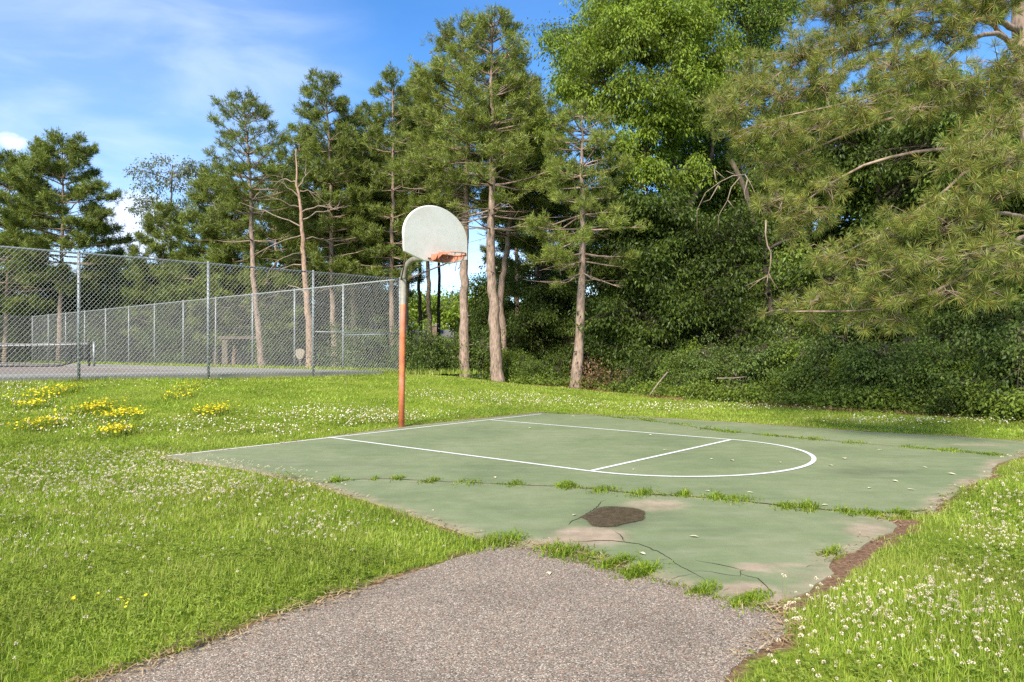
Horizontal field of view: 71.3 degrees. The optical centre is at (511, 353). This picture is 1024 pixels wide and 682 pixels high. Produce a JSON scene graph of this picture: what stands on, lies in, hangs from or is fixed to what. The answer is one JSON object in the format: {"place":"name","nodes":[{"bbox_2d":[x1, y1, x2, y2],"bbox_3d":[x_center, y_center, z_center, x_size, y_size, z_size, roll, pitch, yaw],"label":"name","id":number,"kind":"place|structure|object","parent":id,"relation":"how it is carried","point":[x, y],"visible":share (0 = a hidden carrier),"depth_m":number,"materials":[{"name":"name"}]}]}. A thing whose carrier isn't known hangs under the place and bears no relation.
{"place":"outdoors","nodes":[
{"label":"outdoors","id":0,"kind":"place"},
{"bbox_2d":[92,544,791,681],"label":"path","id":1,"kind":"structure","parent":0,"point":[512,614],"depth_m":3.35,"materials":[{"name":"gravel"}]},
{"bbox_2d":[608,557,673,584],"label":"grass tuft","id":2,"kind":"object","parent":1,"relation":"on","point":[639,570],"visible":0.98,"depth_m":4.26,"materials":[{"name":"plant"}]},
{"bbox_2d":[0,0,1011,311],"label":"sky","id":3,"kind":"structure","parent":0,"point":[139,77],"materials":[{"name":"blue"}]},
{"bbox_2d":[0,359,1023,681],"bbox_3d":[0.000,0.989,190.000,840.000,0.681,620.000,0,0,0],"label":"ground","id":4,"kind":"structure","parent":0,"point":[842,567],"depth_m":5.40,"materials":[{"name":"plant"}]},
{"bbox_2d":[0,229,54,360],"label":"broadleaf tree","id":5,"kind":"object","parent":4,"relation":"on","point":[2,279],"visible":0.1,"depth_m":59.73,"materials":[{"name":"green plant"}]},
{"bbox_2d":[0,148,60,362],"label":"pine tree","id":6,"kind":"object","parent":4,"relation":"on","point":[34,300],"visible":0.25,"depth_m":52.88,"materials":[{"name":"green plant"}]},
{"bbox_2d":[3,412,87,435],"bbox_3d":[-7.589,1.113,11.421,1.075,0.256,1.567,0,0,0],"label":"yellow flower patch","id":7,"kind":"object","parent":4,"relation":"on","point":[46,419],"visible":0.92,"depth_m":11.33,"materials":[{"name":"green plant"}]},
{"bbox_2d":[0,278,97,361],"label":"broadleaf tree","id":8,"kind":"object","parent":4,"relation":"on","point":[70,303],"visible":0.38,"depth_m":55.48,"materials":[{"name":"green plant"}]},
{"bbox_2d":[3,381,107,405],"bbox_3d":[-9.399,0.801,14.755,1.204,0.415,3.208,0,0,0],"label":"yellow flower patch","id":9,"kind":"object","parent":4,"relation":"on","point":[53,391],"visible":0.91,"depth_m":14.47,"materials":[{"name":"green plant"}]},
{"bbox_2d":[0,126,137,361],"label":"pine tree","id":10,"kind":"object","parent":4,"relation":"on","point":[48,201],"visible":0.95,"depth_m":47.95,"materials":[{"name":"green plant"}]},
{"bbox_2d":[50,261,131,359],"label":"broadleaf tree","id":11,"kind":"object","parent":4,"relation":"on","point":[96,302],"visible":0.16,"depth_m":60.30,"materials":[{"name":"green plant"}]},
{"bbox_2d":[54,395,131,417],"bbox_3d":[-7.829,0.973,13.449,1.115,0.347,1.993,0,0,0],"label":"yellow flower patch","id":12,"kind":"object","parent":4,"relation":"on","point":[103,405],"visible":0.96,"depth_m":13.23,"materials":[{"name":"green plant"}]},
{"bbox_2d":[69,278,153,362],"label":"broadleaf tree","id":13,"kind":"object","parent":4,"relation":"on","point":[116,304],"visible":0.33,"depth_m":50.90,"materials":[{"name":"green plant"}]},
{"bbox_2d":[90,405,149,422],"bbox_3d":[-6.973,1.081,12.745,0.978,0.246,1.342,0,0,-25],"label":"yellow flower patch","id":14,"kind":"object","parent":4,"relation":"on","point":[127,416],"visible":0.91,"depth_m":12.59,"materials":[{"name":"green plant"}]},
{"bbox_2d":[117,198,203,362],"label":"pine tree","id":15,"kind":"object","parent":4,"relation":"on","point":[156,232],"visible":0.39,"depth_m":48.87,"materials":[{"name":"green plant"}]},
{"bbox_2d":[122,153,213,254],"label":"poplar tree","id":16,"kind":"object","parent":4,"relation":"on","point":[187,170],"visible":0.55,"depth_m":61.81,"materials":[{"name":"green plant"}]},
{"bbox_2d":[132,280,240,364],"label":"broadleaf tree","id":17,"kind":"object","parent":4,"relation":"on","point":[161,351],"visible":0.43,"depth_m":45.85,"materials":[{"name":"green plant"}]},
{"bbox_2d":[0,362,383,381],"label":"tennis court","id":18,"kind":"object","parent":4,"relation":"on","point":[222,374],"visible":0.2,"depth_m":21.25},
{"bbox_2d":[0,364,191,373],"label":"tennis play area","id":19,"kind":"object","parent":18,"relation":"on","point":[4,370],"visible":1,"depth_m":25.21,"materials":[{"name":"concrete"}]},
{"bbox_2d":[0,342,94,366],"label":"tennis net","id":20,"kind":"object","parent":19,"relation":"on","point":[54,357],"visible":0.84,"depth_m":30.67,"materials":[{"name":"fabric"}]},
{"bbox_2d":[0,245,399,379],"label":"chain link fence","id":21,"kind":"object","parent":4,"relation":"on","point":[79,306],"visible":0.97,"depth_m":19.05,"materials":[{"name":"metal"}]},
{"bbox_2d":[153,161,273,364],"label":"pine tree","id":22,"kind":"object","parent":4,"relation":"on","point":[203,195],"visible":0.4,"depth_m":44.82,"materials":[{"name":"green plant"}]},
{"bbox_2d":[183,400,246,419],"bbox_3d":[-5.711,1.076,13.509,0.869,0.280,1.783,0,0,0],"label":"yellow flower patch","id":23,"kind":"object","parent":4,"relation":"on","point":[215,410],"visible":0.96,"depth_m":13.55,"materials":[{"name":"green plant"}]},
{"bbox_2d":[32,279,398,370],"bbox_3d":[-17.653,-0.844,35.233,36.639,3.322,0.099,0,0,40],"label":"chain link fence","id":24,"kind":"object","parent":4,"relation":"on","point":[215,324],"visible":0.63,"depth_m":31.28,"materials":[{"name":"metal"}]},
{"bbox_2d":[177,193,274,364],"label":"pine tree","id":25,"kind":"object","parent":4,"relation":"on","point":[234,226],"visible":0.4,"depth_m":43.74,"materials":[{"name":"green plant"}]},
{"bbox_2d":[217,336,256,364],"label":"park shelter","id":26,"kind":"object","parent":4,"relation":"on","point":[238,353],"visible":0.37,"depth_m":42.12,"materials":[{"name":"wood"}]},
{"bbox_2d":[201,86,305,365],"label":"pine tree","id":27,"kind":"object","parent":4,"relation":"on","point":[234,187],"visible":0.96,"depth_m":33.68,"materials":[{"name":"green plant"}]},
{"bbox_2d":[228,160,320,364],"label":"pine tree","id":28,"kind":"object","parent":4,"relation":"on","point":[262,261],"visible":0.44,"depth_m":41.96,"materials":[{"name":"green plant"}]},
{"bbox_2d":[229,284,330,366],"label":"broadleaf tree","id":29,"kind":"object","parent":4,"relation":"on","point":[298,339],"visible":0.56,"depth_m":42.43,"materials":[{"name":"green plant"}]},
{"bbox_2d":[255,120,327,321],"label":"pine tree","id":30,"kind":"object","parent":4,"relation":"on","point":[294,139],"visible":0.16,"depth_m":44.12,"materials":[{"name":"green plant"}]},
{"bbox_2d":[239,150,350,368],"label":"dead pine","id":31,"kind":"object","parent":4,"relation":"on","point":[303,254],"visible":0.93,"depth_m":29.41,"materials":[{"name":"wood"}]},
{"bbox_2d":[277,141,350,364],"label":"pine tree","id":32,"kind":"object","parent":4,"relation":"on","point":[325,295],"visible":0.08,"depth_m":45.82,"materials":[{"name":"green plant"}]},
{"bbox_2d":[270,67,384,366],"bbox_3d":[-9.097,-6.758,36.929,5.879,16.327,5.540,0,0,38],"label":"pine tree","id":33,"kind":"object","parent":4,"relation":"on","point":[313,114],"visible":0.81,"depth_m":36.38,"materials":[{"name":"green plant"}]},
{"bbox_2d":[303,310,391,370],"bbox_3d":[-6.559,-0.358,29.454,3.970,2.923,3.262,0,0,38],"label":"shrub","id":34,"kind":"object","parent":4,"relation":"on","point":[363,342],"visible":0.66,"depth_m":29.08,"materials":[{"name":"green plant"}]},
{"bbox_2d":[307,107,400,329],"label":"pine tree","id":35,"kind":"object","parent":4,"relation":"on","point":[360,158],"visible":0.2,"depth_m":38.40,"materials":[{"name":"green plant"}]},
{"bbox_2d":[317,99,396,325],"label":"pine tree","id":36,"kind":"object","parent":4,"relation":"on","point":[366,106],"visible":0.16,"depth_m":41.45,"materials":[{"name":"green plant"}]},
{"bbox_2d":[319,284,416,367],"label":"broadleaf tree","id":37,"kind":"object","parent":4,"relation":"on","point":[365,324],"visible":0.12,"depth_m":46.21,"materials":[{"name":"green plant"}]},
{"bbox_2d":[326,141,425,356],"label":"pine tree","id":38,"kind":"object","parent":4,"relation":"on","point":[387,261],"visible":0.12,"depth_m":43.20,"materials":[{"name":"green plant"}]},
{"bbox_2d":[336,314,415,367],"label":"shrub","id":39,"kind":"object","parent":4,"relation":"on","point":[396,335],"visible":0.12,"depth_m":30.30,"materials":[{"name":"green plant"}]},
{"bbox_2d":[342,60,425,363],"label":"pine tree","id":40,"kind":"object","parent":4,"relation":"on","point":[391,75],"visible":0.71,"depth_m":36.38,"materials":[{"name":"green plant"}]},
{"bbox_2d":[376,98,435,347],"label":"pine tree","id":41,"kind":"object","parent":4,"relation":"on","point":[408,290],"visible":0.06,"depth_m":40.91,"materials":[{"name":"green plant"}]},
{"bbox_2d":[383,316,461,375],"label":"shrub","id":42,"kind":"object","parent":4,"relation":"on","point":[432,351],"visible":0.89,"depth_m":27.34,"materials":[{"name":"green plant"}]},
{"bbox_2d":[378,70,478,340],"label":"pine tree","id":43,"kind":"object","parent":4,"relation":"on","point":[401,201],"visible":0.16,"depth_m":39.20,"materials":[{"name":"green plant"}]},
{"bbox_2d":[398,285,468,344],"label":"broadleaf tree","id":44,"kind":"object","parent":4,"relation":"on","point":[414,302],"visible":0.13,"depth_m":77.11,"materials":[{"name":"green plant"}]},
{"bbox_2d":[384,12,543,377],"bbox_3d":[-2.072,-5.923,28.002,5.776,14.421,5.936,0,0,-35],"label":"pine tree","id":45,"kind":"object","parent":4,"relation":"on","point":[425,91],"visible":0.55,"depth_m":27.56,"materials":[{"name":"green plant"}]},
{"bbox_2d":[445,327,514,379],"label":"shrub","id":46,"kind":"object","parent":4,"relation":"on","point":[479,356],"visible":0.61,"depth_m":28.13,"materials":[{"name":"green plant"}]},
{"bbox_2d":[448,255,533,353],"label":"broadleaf tree","id":47,"kind":"object","parent":4,"relation":"on","point":[480,289],"visible":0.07,"depth_m":41.44,"materials":[{"name":"green plant"}]},
{"bbox_2d":[458,294,530,370],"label":"broadleaf tree","id":48,"kind":"object","parent":4,"relation":"on","point":[482,317],"visible":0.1,"depth_m":35.96,"materials":[{"name":"green plant"}]},
{"bbox_2d":[418,3,573,381],"bbox_3d":[-0.840,-5.740,26.278,5.441,14.142,4.653,0,0,-26],"label":"pine tree","id":49,"kind":"object","parent":4,"relation":"on","point":[523,129],"visible":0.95,"depth_m":25.95,"materials":[{"name":"green plant"}]},
{"bbox_2d":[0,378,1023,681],"bbox_3d":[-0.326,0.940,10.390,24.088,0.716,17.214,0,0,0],"label":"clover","id":50,"kind":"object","parent":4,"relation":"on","point":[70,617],"depth_m":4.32,"materials":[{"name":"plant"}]},
{"bbox_2d":[3,450,1023,681],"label":"clover stalks","id":51,"kind":"object","parent":4,"relation":"on","point":[15,545],"visible":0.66,"depth_m":4.85,"materials":[{"name":"green plant"}]},
{"bbox_2d":[489,347,539,383],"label":"shrub","id":52,"kind":"object","parent":4,"relation":"on","point":[517,366],"visible":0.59,"depth_m":27.34,"materials":[{"name":"green plant"}]},
{"bbox_2d":[469,52,563,319],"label":"pine tree","id":53,"kind":"object","parent":4,"relation":"on","point":[483,247],"visible":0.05,"depth_m":37.79,"materials":[{"name":"green plant"}]},
{"bbox_2d":[469,75,565,364],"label":"pine tree","id":54,"kind":"object","parent":4,"relation":"on","point":[542,203],"visible":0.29,"depth_m":29.84,"materials":[{"name":"green plant"}]},
{"bbox_2d":[46,411,1023,681],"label":"dry straw","id":55,"kind":"object","parent":4,"relation":"on","point":[546,547],"visible":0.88,"depth_m":3.50,"materials":[{"name":"plant"}]},
{"bbox_2d":[481,89,601,330],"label":"pine tree","id":56,"kind":"object","parent":4,"relation":"on","point":[515,265],"visible":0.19,"depth_m":33.04,"materials":[{"name":"green plant"}]},
{"bbox_2d":[485,273,599,376],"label":"broadleaf tree","id":57,"kind":"object","parent":4,"relation":"on","point":[540,341],"visible":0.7,"depth_m":30.40,"materials":[{"name":"green plant"}]},
{"bbox_2d":[517,350,572,385],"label":"shrub","id":58,"kind":"object","parent":4,"relation":"on","point":[556,361],"visible":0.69,"depth_m":25.99,"materials":[{"name":"green plant"}]},
{"bbox_2d":[479,149,610,336],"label":"broadleaf tree","id":59,"kind":"object","parent":4,"relation":"on","point":[512,282],"visible":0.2,"depth_m":32.19,"materials":[{"name":"green plant"}]},
{"bbox_2d":[517,96,652,388],"bbox_3d":[2.345,-3.502,23.588,4.459,9.827,4.631,0,0,0],"label":"pine tree","id":60,"kind":"object","parent":4,"relation":"on","point":[583,234],"visible":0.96,"depth_m":23.40,"materials":[{"name":"green plant"}]},
{"bbox_2d":[163,412,1023,609],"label":"court","id":61,"kind":"object","parent":4,"relation":"on","point":[765,544],"visible":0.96,"depth_m":7.44,"materials":[{"name":"green paint"}]},
{"bbox_2d":[399,205,466,426],"bbox_3d":[-1.399,-0.560,12.270,1.276,3.940,1.194,0,0,0],"label":"basketball hoop","id":62,"kind":"object","parent":61,"relation":"on","point":[431,233],"visible":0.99,"depth_m":12.26,"materials":[{"name":"paint"}]},
{"bbox_2d":[167,414,815,476],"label":"court markings","id":63,"kind":"object","parent":61,"relation":"on","point":[813,459],"visible":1,"depth_m":9.25,"materials":[{"name":"white paint"}]},
{"bbox_2d":[466,527,544,550],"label":"grass tuft","id":64,"kind":"object","parent":61,"relation":"on","point":[505,535],"visible":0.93,"depth_m":4.95,"materials":[{"name":"plant"}]},
{"bbox_2d":[545,540,594,562],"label":"grass tuft","id":65,"kind":"object","parent":61,"relation":"on","point":[567,550],"visible":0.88,"depth_m":4.65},
{"bbox_2d":[582,506,644,526],"bbox_3d":[0.824,1.303,5.726,0.505,0.001,0.814,0,0,28],"label":"dirt patch","id":66,"kind":"object","parent":61,"relation":"on","point":[609,516],"visible":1,"depth_m":5.75,"materials":[{"name":"soil"}]},
{"bbox_2d":[322,412,1014,612],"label":"crack grass","id":67,"kind":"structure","parent":61,"relation":"on","point":[646,494],"depth_m":5.96,"materials":[{"name":"plant"}]},
{"bbox_2d":[718,585,784,617],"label":"grass tuft","id":68,"kind":"object","parent":61,"relation":"on","point":[756,595],"visible":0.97,"depth_m":3.77,"materials":[{"name":"plant"}]},
{"bbox_2d":[566,351,627,390],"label":"brown shrub","id":69,"kind":"object","parent":4,"relation":"on","point":[586,376],"visible":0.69,"depth_m":23.45,"materials":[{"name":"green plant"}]},
{"bbox_2d":[601,349,670,391],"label":"shrub","id":70,"kind":"object","parent":4,"relation":"on","point":[644,373],"visible":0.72,"depth_m":23.03,"materials":[{"name":"green plant"}]},
{"bbox_2d":[547,141,726,379],"bbox_3d":[4.366,-2.876,24.819,5.733,9.010,5.533,0,0,32],"label":"broadleaf tree","id":71,"kind":"object","parent":4,"relation":"on","point":[617,318],"visible":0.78,"depth_m":23.97,"materials":[{"name":"green plant"}]},
{"bbox_2d":[528,0,749,334],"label":"maple tree","id":72,"kind":"object","parent":4,"relation":"on","point":[677,32],"visible":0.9,"depth_m":25.40,"materials":[{"name":"green plant"}]},
{"bbox_2d":[518,0,824,383],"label":"broadleaf tree","id":73,"kind":"object","parent":4,"relation":"on","point":[766,15],"visible":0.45,"depth_m":30.19,"materials":[{"name":"green plant"}]},
{"bbox_2d":[646,349,715,392],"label":"shrub","id":74,"kind":"object","parent":4,"relation":"on","point":[667,368],"visible":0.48,"depth_m":22.12,"materials":[{"name":"green plant"}]},
{"bbox_2d":[666,356,716,396],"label":"shrub","id":75,"kind":"object","parent":4,"relation":"on","point":[700,376],"visible":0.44,"depth_m":21.07,"materials":[{"name":"green plant"}]},
{"bbox_2d":[656,329,748,396],"bbox_3d":[6.037,0.391,21.909,3.107,2.288,2.552,0,0,-36],"label":"shrub","id":76,"kind":"object","parent":4,"relation":"on","point":[716,357],"visible":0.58,"depth_m":21.67,"materials":[{"name":"green plant"}]},
{"bbox_2d":[635,193,790,377],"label":"broadleaf tree","id":77,"kind":"object","parent":4,"relation":"on","point":[719,260],"visible":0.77,"depth_m":23.84,"materials":[{"name":"green plant"}]},
{"bbox_2d":[651,252,795,380],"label":"broadleaf tree","id":78,"kind":"object","parent":4,"relation":"on","point":[748,308],"visible":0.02,"depth_m":29.33,"materials":[{"name":"green plant"}]},
{"bbox_2d":[458,368,1023,416],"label":"weeds","id":79,"kind":"object","parent":4,"relation":"on","point":[727,394],"visible":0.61,"depth_m":18.51,"materials":[{"name":"green plant"}]},
{"bbox_2d":[697,159,815,345],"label":"leaning tree","id":80,"kind":"object","parent":4,"relation":"on","point":[768,287],"visible":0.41,"depth_m":24.49,"materials":[{"name":"green plant"}]},
{"bbox_2d":[720,321,830,399],"bbox_3d":[7.392,0.293,20.026,3.279,2.536,2.694,0,0,32],"label":"shrub","id":81,"kind":"object","parent":4,"relation":"on","point":[758,362],"visible":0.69,"depth_m":19.89,"materials":[{"name":"green plant"}]},
{"bbox_2d":[531,384,1021,422],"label":"leaf litter","id":82,"kind":"object","parent":4,"relation":"on","point":[784,406],"visible":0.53,"depth_m":16.87,"materials":[{"name":"brown plant"}]},
{"bbox_2d":[764,327,810,395],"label":"shrub","id":83,"kind":"object","parent":4,"relation":"on","point":[786,354],"visible":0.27,"depth_m":19.83,"materials":[{"name":"green plant"}]},
{"bbox_2d":[762,354,836,401],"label":"shrub","id":84,"kind":"object","parent":4,"relation":"on","point":[791,383],"visible":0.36,"depth_m":18.86,"materials":[{"name":"green plant"}]},
{"bbox_2d":[681,79,926,334],"bbox_3d":[12.600,-5.215,29.891,8.954,13.537,9.475,0,0,-22],"label":"broadleaf tree","id":85,"kind":"object","parent":4,"relation":"on","point":[854,199],"visible":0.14,"depth_m":28.52,"materials":[{"name":"green plant"}]},
{"bbox_2d":[750,212,868,296],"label":"broadleaf tree","id":86,"kind":"object","parent":4,"relation":"on","point":[827,234],"visible":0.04,"depth_m":30.07,"materials":[{"name":"green plant"}]},
{"bbox_2d":[748,246,889,365],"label":"broadleaf tree","id":87,"kind":"object","parent":4,"relation":"on","point":[807,275],"visible":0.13,"depth_m":23.39,"materials":[{"name":"green plant"}]},
{"bbox_2d":[794,0,878,248],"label":"pine tree","id":88,"kind":"object","parent":4,"relation":"on","point":[858,89],"visible":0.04,"depth_m":30.52,"materials":[{"name":"green plant"}]},
{"bbox_2d":[788,318,914,404],"bbox_3d":[8.882,0.290,18.505,3.452,2.542,2.836,0,0,17],"label":"shrub","id":89,"kind":"object","parent":4,"relation":"on","point":[822,353],"visible":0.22,"depth_m":18.48,"materials":[{"name":"green plant"}]},
{"bbox_2d":[691,0,1023,339],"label":"pine tree","id":90,"kind":"object","parent":4,"relation":"on","point":[960,20],"visible":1,"depth_m":10.56,"materials":[{"name":"green plant"}]},
{"bbox_2d":[833,343,915,409],"bbox_3d":[8.688,0.656,17.196,1.936,1.879,2.108,0,0,33],"label":"shrub","id":91,"kind":"object","parent":4,"relation":"on","point":[847,371],"visible":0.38,"depth_m":17.04,"materials":[{"name":"green plant"}]},
{"bbox_2d":[762,102,990,313],"bbox_3d":[14.218,-3.566,27.848,8.885,11.751,8.586,0,0,16],"label":"broadleaf tree","id":92,"kind":"object","parent":4,"relation":"on","point":[837,152],"visible":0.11,"depth_m":26.45,"materials":[{"name":"green plant"}]},
{"bbox_2d":[804,245,961,365],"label":"broadleaf tree","id":93,"kind":"object","parent":4,"relation":"on","point":[876,334],"visible":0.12,"depth_m":20.88,"materials":[{"name":"green plant"}]},
{"bbox_2d":[797,60,991,224],"bbox_3d":[19.786,-6.459,33.894,10.660,16.115,11.279,0,0,-34],"label":"broadleaf tree","id":94,"kind":"object","parent":4,"relation":"on","point":[863,86],"visible":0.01,"depth_m":34.45,"materials":[{"name":"green plant"}]},
{"bbox_2d":[819,324,971,408],"bbox_3d":[9.228,0.342,17.164,3.452,2.415,2.836,0,0,2],"label":"shrub","id":95,"kind":"object","parent":4,"relation":"on","point":[876,365],"visible":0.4,"depth_m":16.97,"materials":[{"name":"green plant"}]},
{"bbox_2d":[862,0,943,199],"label":"pine tree","id":96,"kind":"object","parent":4,"relation":"on","point":[876,90],"visible":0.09,"depth_m":28.49,"materials":[{"name":"green plant"}]},
{"bbox_2d":[806,72,1023,324],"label":"broadleaf tree","id":97,"kind":"object","parent":4,"relation":"on","point":[908,166],"visible":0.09,"depth_m":24.57,"materials":[{"name":"green plant"}]},
{"bbox_2d":[873,337,968,411],"bbox_3d":[9.439,0.602,16.310,2.194,2.033,2.389,0,0,18],"label":"shrub","id":98,"kind":"object","parent":4,"relation":"on","point":[920,368],"visible":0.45,"depth_m":15.93,"materials":[{"name":"green plant"}]},
{"bbox_2d":[880,321,1011,414],"bbox_3d":[10.185,0.393,15.865,3.452,2.288,2.836,0,0,-13],"label":"shrub","id":99,"kind":"object","parent":4,"relation":"on","point":[961,350],"visible":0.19,"depth_m":15.72,"materials":[{"name":"green plant"}]},
{"bbox_2d":[916,381,983,416],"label":"shrub","id":100,"kind":"object","parent":4,"relation":"on","point":[945,405],"visible":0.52,"depth_m":14.65,"materials":[{"name":"green plant"}]},
{"bbox_2d":[886,260,1023,377],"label":"broadleaf tree","id":101,"kind":"object","parent":4,"relation":"on","point":[982,319],"visible":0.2,"depth_m":17.99,"materials":[{"name":"green plant"}]},
{"bbox_2d":[902,56,1023,326],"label":"broadleaf tree","id":102,"kind":"object","parent":4,"relation":"on","point":[943,183],"visible":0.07,"depth_m":21.87,"materials":[{"name":"green plant"}]},
{"bbox_2d":[926,294,1023,419],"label":"shrub","id":103,"kind":"object","parent":4,"relation":"on","point":[1011,354],"visible":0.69,"depth_m":14.41,"materials":[{"name":"green plant"}]},
{"bbox_2d":[932,376,1020,418],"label":"shrub","id":104,"kind":"object","parent":4,"relation":"on","point":[972,410],"visible":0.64,"depth_m":14.29,"materials":[{"name":"green plant"}]},
{"bbox_2d":[956,355,1020,413],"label":"shrub","id":105,"kind":"object","parent":4,"relation":"on","point":[985,378],"visible":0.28,"depth_m":14.61,"materials":[{"name":"green plant"}]},
{"bbox_2d":[974,386,1023,422],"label":"shrub","id":106,"kind":"object","parent":4,"relation":"on","point":[1008,412],"visible":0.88,"depth_m":13.46,"materials":[{"name":"green plant"}]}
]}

